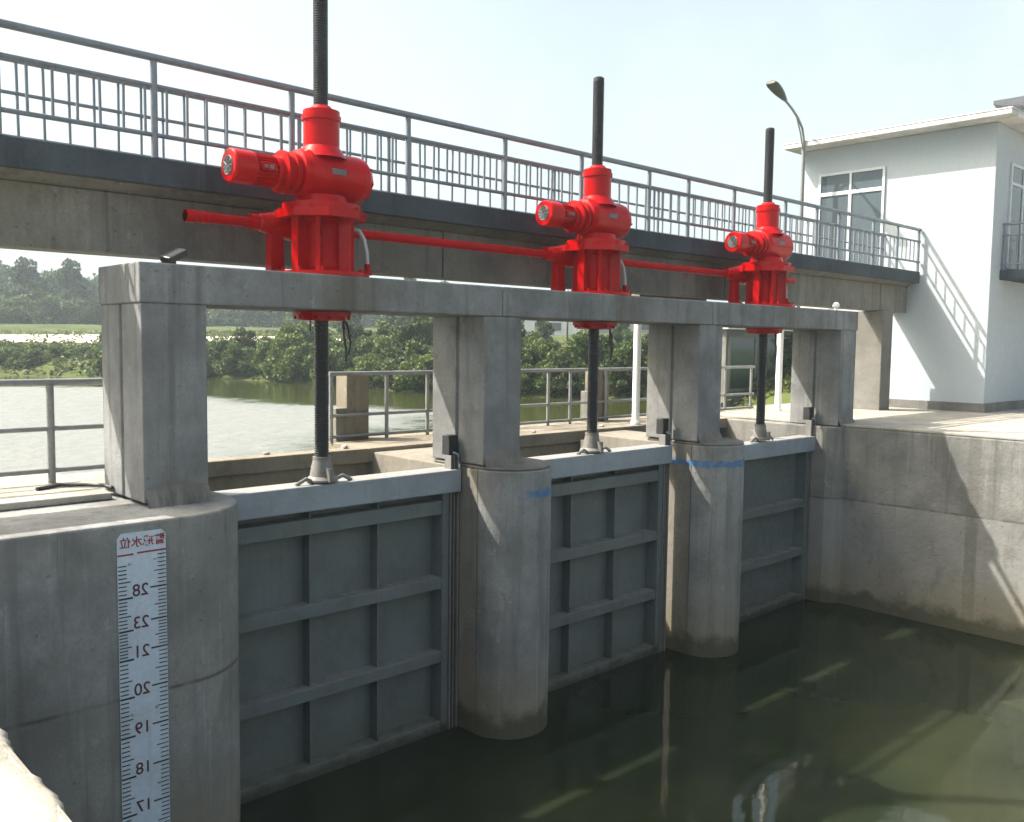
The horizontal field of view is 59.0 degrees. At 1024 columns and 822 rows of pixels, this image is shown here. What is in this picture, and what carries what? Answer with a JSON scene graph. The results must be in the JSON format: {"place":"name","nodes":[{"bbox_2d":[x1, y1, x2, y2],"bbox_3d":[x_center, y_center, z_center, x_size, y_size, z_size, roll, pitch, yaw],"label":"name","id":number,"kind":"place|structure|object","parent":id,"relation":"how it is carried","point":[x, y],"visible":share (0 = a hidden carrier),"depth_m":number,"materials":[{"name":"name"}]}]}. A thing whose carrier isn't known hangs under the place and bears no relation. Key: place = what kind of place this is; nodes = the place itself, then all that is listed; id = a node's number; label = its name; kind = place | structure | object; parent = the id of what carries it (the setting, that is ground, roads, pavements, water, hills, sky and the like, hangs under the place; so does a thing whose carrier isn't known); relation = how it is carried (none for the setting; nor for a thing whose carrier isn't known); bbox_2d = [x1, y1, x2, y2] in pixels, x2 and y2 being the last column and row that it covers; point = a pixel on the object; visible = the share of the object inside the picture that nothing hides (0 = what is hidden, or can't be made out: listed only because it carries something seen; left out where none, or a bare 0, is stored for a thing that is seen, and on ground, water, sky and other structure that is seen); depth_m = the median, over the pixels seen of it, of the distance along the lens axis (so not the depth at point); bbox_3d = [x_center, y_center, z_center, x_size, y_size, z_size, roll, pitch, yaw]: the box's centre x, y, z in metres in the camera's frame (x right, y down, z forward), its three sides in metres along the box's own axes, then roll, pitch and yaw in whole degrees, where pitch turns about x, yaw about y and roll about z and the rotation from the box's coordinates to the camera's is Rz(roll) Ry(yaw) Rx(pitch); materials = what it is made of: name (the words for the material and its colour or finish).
{"place":"outdoors","nodes":[
{"label":"outdoors","id":0,"kind":"place"},
{"bbox_2d":[0,375,646,474],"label":"river","id":1,"kind":"structure","parent":0,"point":[247,417],"depth_m":26.22,"materials":[{"name":"liquid"}]},
{"bbox_2d":[0,323,790,407],"bbox_3d":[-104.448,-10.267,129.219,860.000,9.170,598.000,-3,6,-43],"label":"ground","id":2,"kind":"structure","parent":0,"point":[770,400],"depth_m":53.20,"materials":[{"name":"green plant"}]},
{"bbox_2d":[0,299,25,322],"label":"bush","id":3,"kind":"object","parent":2,"relation":"on","point":[10,311],"visible":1,"depth_m":101.42,"materials":[{"name":"green plant"}]},
{"bbox_2d":[3,351,35,368],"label":"bush","id":4,"kind":"object","parent":2,"relation":"on","point":[13,359],"visible":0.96,"depth_m":52.78,"materials":[{"name":"green plant"}]},
{"bbox_2d":[10,294,29,323],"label":"bush","id":5,"kind":"object","parent":2,"relation":"on","point":[20,300],"visible":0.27,"depth_m":106.07,"materials":[{"name":"green plant"}]},
{"bbox_2d":[0,255,48,300],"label":"tree","id":6,"kind":"object","parent":2,"relation":"on","point":[23,271],"visible":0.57,"depth_m":111.28,"materials":[{"name":"green plant"}]},
{"bbox_2d":[18,347,48,364],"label":"bush","id":7,"kind":"object","parent":2,"relation":"on","point":[32,352],"visible":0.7,"depth_m":53.43,"materials":[{"name":"green plant"}]},
{"bbox_2d":[0,728,71,821],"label":"wing wall","id":8,"kind":"structure","parent":2,"relation":"on","point":[26,795],"depth_m":3.41,"materials":[{"name":"concrete"}]},
{"bbox_2d":[25,287,60,323],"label":"bush","id":9,"kind":"object","parent":2,"relation":"on","point":[33,294],"visible":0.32,"depth_m":104.90,"materials":[{"name":"green plant"}]},
{"bbox_2d":[29,294,61,323],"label":"bush","id":10,"kind":"object","parent":2,"relation":"on","point":[48,308],"visible":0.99,"depth_m":104.35,"materials":[{"name":"green plant"}]},
{"bbox_2d":[0,260,98,301],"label":"wood","id":11,"kind":"object","parent":2,"relation":"on","point":[93,285],"depth_m":130.78,"materials":[{"name":"green plant"}]},
{"bbox_2d":[43,345,68,359],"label":"bush","id":12,"kind":"object","parent":2,"relation":"on","point":[54,351],"visible":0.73,"depth_m":54.24,"materials":[{"name":"green plant"}]},
{"bbox_2d":[45,258,97,306],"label":"tree","id":13,"kind":"object","parent":2,"relation":"on","point":[69,275],"visible":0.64,"depth_m":112.75,"materials":[{"name":"green plant"}]},
{"bbox_2d":[59,299,83,323],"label":"bush","id":14,"kind":"object","parent":2,"relation":"on","point":[68,306],"visible":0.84,"depth_m":107.27,"materials":[{"name":"green plant"}]},
{"bbox_2d":[77,297,100,324],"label":"bush","id":15,"kind":"object","parent":2,"relation":"on","point":[88,311],"visible":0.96,"depth_m":108.17,"materials":[{"name":"green plant"}]},
{"bbox_2d":[84,347,102,376],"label":"bush","id":16,"kind":"object","parent":2,"relation":"on","point":[97,365],"visible":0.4,"depth_m":49.52,"materials":[{"name":"green plant"}]},
{"bbox_2d":[0,471,240,821],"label":"abutment wall","id":17,"kind":"structure","parent":2,"relation":"on","point":[59,688],"depth_m":6.42,"materials":[{"name":"concrete"}]},
{"bbox_2d":[0,378,104,483],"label":"bank railing","id":18,"kind":"object","parent":17,"relation":"on","point":[52,469],"visible":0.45,"depth_m":7.69,"materials":[{"name":"metal"}]},
{"bbox_2d":[35,483,113,490],"bbox_3d":[-3.587,0.625,7.477,0.608,0.037,0.200,0,4,-9],"label":"hose","id":19,"kind":"object","parent":17,"relation":"on","point":[74,485],"visible":1,"depth_m":7.53,"materials":[{"name":"black rubber"}]},
{"bbox_2d":[117,529,169,821],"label":"water gauge","id":20,"kind":"object","parent":17,"relation":"attached to","point":[143,649],"visible":1,"depth_m":6.55,"materials":[{"name":"metal"}]},
{"bbox_2d":[214,466,460,803],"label":"sluice gate","id":21,"kind":"structure","parent":17,"relation":"attached to","point":[343,613],"depth_m":8.89,"materials":[{"name":"grey metal"}]},
{"bbox_2d":[295,0,352,485],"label":"screw stem","id":22,"kind":"object","parent":21,"relation":"on","point":[321,471],"visible":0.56,"depth_m":8.44,"materials":[{"name":"metal"}]},
{"bbox_2d":[206,335,237,375],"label":"bush","id":23,"kind":"object","parent":2,"relation":"on","point":[219,347],"visible":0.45,"depth_m":51.08,"materials":[{"name":"green plant"}]},
{"bbox_2d":[206,309,240,326],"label":"bush","id":24,"kind":"object","parent":2,"relation":"on","point":[217,317],"visible":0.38,"depth_m":119.86,"materials":[{"name":"green plant"}]},
{"bbox_2d":[211,342,259,375],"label":"bush","id":25,"kind":"object","parent":2,"relation":"on","point":[235,359],"visible":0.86,"depth_m":49.93,"materials":[{"name":"green plant"}]},
{"bbox_2d":[220,309,250,326],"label":"tree","id":26,"kind":"object","parent":2,"relation":"on","point":[233,319],"visible":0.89,"depth_m":119.69,"materials":[{"name":"green plant"}]},
{"bbox_2d":[232,326,260,356],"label":"bush","id":27,"kind":"object","parent":2,"relation":"on","point":[243,340],"visible":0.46,"depth_m":52.66,"materials":[{"name":"green plant"}]},
{"bbox_2d":[242,310,258,326],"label":"tree","id":28,"kind":"object","parent":2,"relation":"on","point":[252,316],"visible":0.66,"depth_m":121.62,"materials":[{"name":"green plant"}]},
{"bbox_2d":[250,338,278,377],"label":"bush","id":29,"kind":"object","parent":2,"relation":"on","point":[263,347],"visible":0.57,"depth_m":48.85,"materials":[{"name":"green plant"}]},
{"bbox_2d":[256,310,276,327],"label":"tree","id":30,"kind":"object","parent":2,"relation":"on","point":[265,318],"visible":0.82,"depth_m":123.00,"materials":[{"name":"green plant"}]},
{"bbox_2d":[260,331,305,381],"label":"bush","id":31,"kind":"object","parent":2,"relation":"on","point":[266,367],"visible":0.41,"depth_m":48.06,"materials":[{"name":"green plant"}]},
{"bbox_2d":[277,311,307,326],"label":"tree","id":32,"kind":"object","parent":2,"relation":"on","point":[288,317],"visible":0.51,"depth_m":126.63,"materials":[{"name":"green plant"}]},
{"bbox_2d":[271,341,314,382],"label":"bush","id":33,"kind":"object","parent":2,"relation":"on","point":[289,365],"visible":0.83,"depth_m":47.27,"materials":[{"name":"green plant"}]},
{"bbox_2d":[275,321,311,353],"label":"bush","id":34,"kind":"object","parent":2,"relation":"on","point":[290,328],"visible":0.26,"depth_m":50.89,"materials":[{"name":"green plant"}]},
{"bbox_2d":[308,346,344,383],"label":"bush","id":35,"kind":"object","parent":2,"relation":"on","point":[334,354],"visible":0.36,"depth_m":45.43,"materials":[{"name":"green plant"}]},
{"bbox_2d":[330,314,365,332],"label":"tree","id":36,"kind":"object","parent":2,"relation":"on","point":[355,318],"visible":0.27,"depth_m":81.54,"materials":[{"name":"green plant"}]},
{"bbox_2d":[335,343,367,371],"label":"bush","id":37,"kind":"object","parent":2,"relation":"on","point":[354,353],"visible":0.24,"depth_m":44.26,"materials":[{"name":"green plant"}]},
{"bbox_2d":[339,322,365,347],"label":"bush","id":38,"kind":"object","parent":2,"relation":"on","point":[356,332],"visible":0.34,"depth_m":51.54,"materials":[{"name":"green plant"}]},
{"bbox_2d":[347,356,373,380],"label":"bush","id":39,"kind":"object","parent":2,"relation":"on","point":[361,365],"visible":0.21,"depth_m":42.49,"materials":[{"name":"green plant"}]},
{"bbox_2d":[355,334,374,354],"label":"bush","id":40,"kind":"object","parent":2,"relation":"on","point":[365,344],"visible":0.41,"depth_m":48.50,"materials":[{"name":"green plant"}]},
{"bbox_2d":[369,358,390,388],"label":"bush","id":41,"kind":"object","parent":2,"relation":"on","point":[380,363],"visible":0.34,"depth_m":41.77,"materials":[{"name":"green plant"}]},
{"bbox_2d":[371,334,391,354],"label":"bush","id":42,"kind":"object","parent":2,"relation":"on","point":[380,342],"visible":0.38,"depth_m":46.96,"materials":[{"name":"green plant"}]},
{"bbox_2d":[375,325,395,338],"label":"bush","id":43,"kind":"object","parent":2,"relation":"on","point":[386,330],"visible":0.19,"depth_m":51.42,"materials":[{"name":"green plant"}]},
{"bbox_2d":[377,360,403,390],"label":"bush","id":44,"kind":"object","parent":2,"relation":"on","point":[393,366],"visible":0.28,"depth_m":40.51,"materials":[{"name":"green plant"}]},
{"bbox_2d":[380,341,402,360],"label":"bush","id":45,"kind":"object","parent":2,"relation":"on","point":[386,351],"visible":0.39,"depth_m":45.67,"materials":[{"name":"green plant"}]},
{"bbox_2d":[391,321,423,366],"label":"bush","id":46,"kind":"object","parent":2,"relation":"on","point":[406,332],"visible":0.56,"depth_m":44.02,"materials":[{"name":"green plant"}]},
{"bbox_2d":[381,315,433,327],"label":"tree","id":47,"kind":"object","parent":2,"relation":"on","point":[396,321],"visible":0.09,"depth_m":78.49,"materials":[{"name":"green plant"}]},
{"bbox_2d":[392,354,432,390],"bbox_3d":[-4.027,-1.616,39.918,2.512,1.785,2.103,0,4,-9],"label":"bush","id":48,"kind":"object","parent":2,"relation":"on","point":[423,364],"visible":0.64,"depth_m":39.46,"materials":[{"name":"green plant"}]},
{"bbox_2d":[403,339,428,369],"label":"bush","id":49,"kind":"object","parent":2,"relation":"on","point":[415,347],"visible":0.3,"depth_m":42.48,"materials":[{"name":"green plant"}]},
{"bbox_2d":[417,318,432,345],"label":"bush","id":50,"kind":"object","parent":2,"relation":"on","point":[425,333],"visible":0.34,"depth_m":48.63,"materials":[{"name":"green plant"}]},
{"bbox_2d":[367,447,550,739],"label":"sluice pier","id":51,"kind":"structure","parent":2,"relation":"on","point":[503,583],"depth_m":9.54,"materials":[{"name":"concrete"}]},
{"bbox_2d":[442,434,460,728],"bbox_3d":[-0.655,1.898,9.746,0.130,3.290,0.204,-3,6,-43],"label":"guide rail","id":52,"kind":"object","parent":51,"relation":"attached to","point":[450,448],"visible":0.68,"depth_m":9.71,"materials":[{"name":"metal"}]},
{"bbox_2d":[98,261,857,507],"bbox_3d":[1.143,-0.465,11.199,11.680,1.890,0.962,-3,6,-43],"label":"hoist frame","id":53,"kind":"object","parent":51,"relation":"on","point":[154,353],"visible":0.9,"depth_m":9.32,"materials":[{"name":"concrete"}]},
{"bbox_2d":[158,248,187,263],"bbox_3d":[-2.808,-1.267,7.430,0.137,0.171,0.280,4,5,34],"label":"floodlight","id":54,"kind":"object","parent":53,"relation":"on","point":[173,256],"visible":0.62,"depth_m":7.42,"materials":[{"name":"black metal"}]},
{"bbox_2d":[221,104,373,361],"bbox_3d":[-1.931,-1.624,8.299,1.470,2.341,0.950,-3,6,-43],"label":"gate hoist","id":55,"kind":"object","parent":53,"relation":"on","point":[323,179],"visible":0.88,"depth_m":8.20,"materials":[{"name":"red metal"}]},
{"bbox_2d":[182,209,252,226],"bbox_3d":[-2.613,-1.718,8.095,0.645,0.112,0.112,-3,6,-43],"label":"transmission shaft","id":56,"kind":"object","parent":55,"relation":"attached to","point":[195,216],"visible":1,"depth_m":8.02,"materials":[{"name":"red metal"}]},
{"bbox_2d":[354,230,546,257],"bbox_3d":[-0.734,-1.827,9.857,3.149,0.094,0.094,-3,6,-43],"label":"transmission shaft","id":57,"kind":"object","parent":55,"relation":"attached to","point":[421,240],"visible":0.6,"depth_m":9.85,"materials":[{"name":"red metal"}]},
{"bbox_2d":[535,165,631,359],"bbox_3d":[0.860,-1.786,10.917,1.470,2.341,0.950,-3,6,-43],"label":"gate hoist","id":58,"kind":"object","parent":53,"relation":"on","point":[597,219],"visible":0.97,"depth_m":10.81,"materials":[{"name":"red metal"}]},
{"bbox_2d":[621,259,727,276],"bbox_3d":[2.065,-1.990,12.484,3.174,0.094,0.094,-3,6,-43],"label":"transmission shaft","id":59,"kind":"object","parent":58,"relation":"attached to","point":[667,267],"visible":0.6,"depth_m":12.61,"materials":[{"name":"red metal"}]},
{"bbox_2d":[723,202,794,358],"bbox_3d":[3.668,-1.949,13.553,1.470,2.341,0.950,-3,6,-43],"label":"gate hoist","id":60,"kind":"object","parent":53,"relation":"on","point":[767,245],"visible":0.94,"depth_m":13.45,"materials":[{"name":"red metal"}]},
{"bbox_2d":[527,444,671,691],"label":"sluice gate","id":61,"kind":"structure","parent":51,"relation":"attached to","point":[605,546],"depth_m":11.58,"materials":[{"name":"grey metal"}]},
{"bbox_2d":[576,76,610,454],"bbox_3d":[1.029,-1.739,11.039,0.329,4.548,0.582,11,11,67],"label":"screw stem","id":62,"kind":"object","parent":61,"relation":"on","point":[591,443],"visible":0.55,"depth_m":11.06,"materials":[{"name":"metal"}]},
{"bbox_2d":[208,416,732,490],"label":"walkway","id":63,"kind":"structure","parent":2,"relation":"on","point":[239,472],"depth_m":10.83,"materials":[{"name":"concrete"}]},
{"bbox_2d":[328,375,368,440],"bbox_3d":[-2.137,-0.062,11.737,0.522,0.860,0.295,-3,6,-43],"label":"concrete pedestal","id":64,"kind":"object","parent":63,"relation":"on","point":[352,394],"visible":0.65,"depth_m":11.68,"materials":[{"name":"beige concrete"}]},
{"bbox_2d":[328,366,754,441],"bbox_3d":[1.262,-0.257,14.716,9.780,0.887,0.054,-3,6,-43],"label":"walkway railing","id":65,"kind":"object","parent":63,"relation":"on","point":[427,410],"visible":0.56,"depth_m":13.66,"materials":[{"name":"metal"}]},
{"bbox_2d":[580,371,608,421],"bbox_3d":[1.374,-0.266,15.034,0.460,0.860,0.290,-3,6,-43],"label":"concrete pedestal","id":66,"kind":"object","parent":63,"relation":"on","point":[584,396],"visible":0.38,"depth_m":14.96,"materials":[{"name":"grey concrete"}]},
{"bbox_2d":[631,324,641,424],"bbox_3d":[1.992,-1.035,14.372,0.160,2.500,0.158,-3,6,-43],"label":"white pipe","id":67,"kind":"object","parent":63,"relation":"on","point":[636,376],"visible":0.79,"depth_m":14.36,"materials":[{"name":"white metal"}]},
{"bbox_2d":[521,341,539,368],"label":"bush","id":68,"kind":"object","parent":2,"relation":"on","point":[528,355],"visible":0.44,"depth_m":39.05,"materials":[{"name":"green plant"}]},
{"bbox_2d":[520,363,554,392],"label":"bush","id":69,"kind":"object","parent":2,"relation":"on","point":[528,380],"visible":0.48,"depth_m":37.54,"materials":[{"name":"green plant"}]},
{"bbox_2d":[536,321,556,342],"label":"bush","id":70,"kind":"object","parent":2,"relation":"on","point":[545,328],"visible":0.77,"depth_m":61.06,"materials":[{"name":"green plant"}]},
{"bbox_2d":[532,359,563,396],"bbox_3d":[1.480,-1.325,37.308,1.438,1.607,1.291,2,4,14],"label":"bush","id":71,"kind":"object","parent":2,"relation":"on","point":[542,380],"visible":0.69,"depth_m":37.13,"materials":[{"name":"green plant"}]},
{"bbox_2d":[537,340,563,363],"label":"bush","id":72,"kind":"object","parent":2,"relation":"on","point":[546,353],"visible":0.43,"depth_m":42.17,"materials":[{"name":"green plant"}]},
{"bbox_2d":[521,320,583,335],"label":"factory shed","id":73,"kind":"structure","parent":2,"relation":"on","point":[559,328],"depth_m":82.90,"materials":[{"name":"white metal"}]},
{"bbox_2d":[546,351,571,391],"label":"bush","id":74,"kind":"object","parent":2,"relation":"on","point":[556,358],"visible":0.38,"depth_m":37.20,"materials":[{"name":"green plant"}]},
{"bbox_2d":[551,357,584,396],"bbox_3d":[2.519,-1.298,36.811,1.623,1.856,1.594,2,5,22],"label":"bush","id":75,"kind":"object","parent":2,"relation":"on","point":[565,375],"visible":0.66,"depth_m":36.57,"materials":[{"name":"green plant"}]},
{"bbox_2d":[563,330,599,364],"bbox_3d":[2.938,-2.482,39.296,1.787,2.310,1.990,1,4,3],"label":"bush","id":76,"kind":"object","parent":2,"relation":"on","point":[581,343],"visible":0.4,"depth_m":39.11,"materials":[{"name":"green plant"}]},
{"bbox_2d":[599,334,611,361],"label":"bush","id":77,"kind":"object","parent":2,"relation":"on","point":[602,339],"visible":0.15,"depth_m":41.33,"materials":[{"name":"green plant"}]},
{"bbox_2d":[612,324,629,346],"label":"bush","id":78,"kind":"object","parent":2,"relation":"on","point":[617,331],"visible":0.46,"depth_m":60.51,"materials":[{"name":"green plant"}]},
{"bbox_2d":[600,354,642,397],"bbox_3d":[4.382,-1.343,36.450,1.814,1.917,1.781,2,4,12],"label":"bush","id":79,"kind":"object","parent":2,"relation":"on","point":[622,381],"visible":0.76,"depth_m":36.27,"materials":[{"name":"green plant"}]},
{"bbox_2d":[612,343,643,382],"bbox_3d":[4.582,-1.871,37.220,1.591,2.018,1.772,3,5,26],"label":"bush","id":80,"kind":"object","parent":2,"relation":"on","point":[623,352],"visible":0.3,"depth_m":37.01,"materials":[{"name":"green plant"}]},
{"bbox_2d":[578,430,744,657],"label":"sluice pier","id":81,"kind":"structure","parent":2,"relation":"on","point":[706,486],"depth_m":12.12,"materials":[{"name":"grey concrete"}]},
{"bbox_2d":[656,418,671,652],"bbox_3d":[2.037,1.742,12.273,0.130,3.290,0.204,-3,6,-43],"label":"guide rail","id":82,"kind":"object","parent":81,"relation":"attached to","point":[662,428],"visible":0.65,"depth_m":12.23,"materials":[{"name":"metal"}]},
{"bbox_2d":[739,435,814,622],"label":"sluice gate","id":83,"kind":"structure","parent":81,"relation":"attached to","point":[775,494],"depth_m":14.42,"materials":[{"name":"grey metal"}]},
{"bbox_2d":[749,127,774,442],"bbox_3d":[3.837,-1.878,13.676,0.582,4.698,0.329,-1,5,-22],"label":"screw stem","id":84,"kind":"object","parent":83,"relation":"on","point":[759,432],"visible":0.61,"depth_m":13.70,"materials":[{"name":"metal"}]},
{"bbox_2d":[720,328,792,407],"bbox_3d":[9.112,-1.649,33.314,6.995,2.918,1.869,-3,6,-43],"label":"glazed kiosk","id":85,"kind":"object","parent":2,"relation":"on","point":[740,347],"visible":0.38,"depth_m":31.08,"materials":[{"name":"metal"}]},
{"bbox_2d":[726,336,791,390],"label":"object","id":86,"kind":"structure","parent":85,"relation":"in","point":[742,350],"depth_m":31.23,"materials":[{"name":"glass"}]},
{"bbox_2d":[782,334,792,378],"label":"bush","id":87,"kind":"object","parent":2,"relation":"on","point":[787,358],"visible":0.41,"depth_m":32.79,"materials":[{"name":"green plant"}]},
{"bbox_2d":[720,418,1023,645],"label":"retaining wall","id":88,"kind":"structure","parent":2,"relation":"on","point":[925,528],"depth_m":13.81,"materials":[{"name":"concrete"}]},
{"bbox_2d":[803,407,815,599],"bbox_3d":[4.871,1.577,14.932,0.130,3.290,0.204,-3,6,-43],"label":"guide rail","id":89,"kind":"object","parent":88,"relation":"attached to","point":[808,417],"visible":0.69,"depth_m":14.82,"materials":[{"name":"metal"}]},
{"bbox_2d":[0,0,1023,306],"label":"sky","id":90,"kind":"structure","parent":0,"point":[686,92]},
{"bbox_2d":[241,599,1023,821],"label":"canal water","id":91,"kind":"structure","parent":0,"point":[806,710],"depth_m":9.43,"materials":[{"name":"green liquid"}]},
{"bbox_2d":[720,403,1023,440],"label":"platform pavement","id":92,"kind":"structure","parent":0,"point":[1007,425],"depth_m":15.63,"materials":[{"name":"concrete"}]},
{"bbox_2d":[0,134,919,410],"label":"footbridge","id":93,"kind":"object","parent":92,"relation":"on","point":[62,198],"visible":0.84,"depth_m":9.63,"materials":[{"name":"concrete"}]},
{"bbox_2d":[0,57,883,265],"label":"bridge railing","id":94,"kind":"object","parent":93,"relation":"on","point":[43,98],"visible":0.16,"depth_m":10.42,"materials":[{"name":"metal"}]},
{"bbox_2d":[0,18,921,271],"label":"bridge railing","id":95,"kind":"object","parent":93,"relation":"on","point":[154,86],"visible":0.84,"depth_m":9.64,"materials":[{"name":"metal"}]},
{"bbox_2d":[773,330,783,410],"bbox_3d":[5.132,-1.218,17.319,0.160,2.500,0.158,-3,6,-43],"label":"white pipe","id":96,"kind":"object","parent":92,"relation":"on","point":[779,368],"visible":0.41,"depth_m":17.31,"materials":[{"name":"white metal"}]},
{"bbox_2d":[766,80,804,307],"bbox_3d":[5.873,-3.507,19.539,1.512,6.800,0.286,-3,6,-43],"label":"street lamp","id":97,"kind":"object","parent":92,"relation":"on","point":[775,88],"visible":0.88,"depth_m":19.76,"materials":[{"name":"metal"}]},
{"bbox_2d":[783,106,1023,412],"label":"gatehouse","id":98,"kind":"object","parent":92,"relation":"on","point":[952,187],"visible":0.77,"depth_m":18.39,"materials":[{"name":"paint"}]},
{"bbox_2d":[818,166,885,265],"bbox_3d":[7.339,-4.070,19.660,0.039,2.280,1.500,-3,6,-43],"label":"door","id":99,"kind":"structure","parent":98,"relation":"in","point":[864,195],"depth_m":19.58,"materials":[{"name":"clear glass"}]},
{"bbox_2d":[993,96,1023,111],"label":"roof pavilion","id":100,"kind":"structure","parent":98,"relation":"on","point":[1017,102],"depth_m":20.02,"materials":[{"name":"concrete"}]},
{"bbox_2d":[1005,162,1023,269],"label":"balcony door","id":101,"kind":"structure","parent":98,"relation":"in","point":[1016,186],"depth_m":18.32,"materials":[{"name":"clear glass"}]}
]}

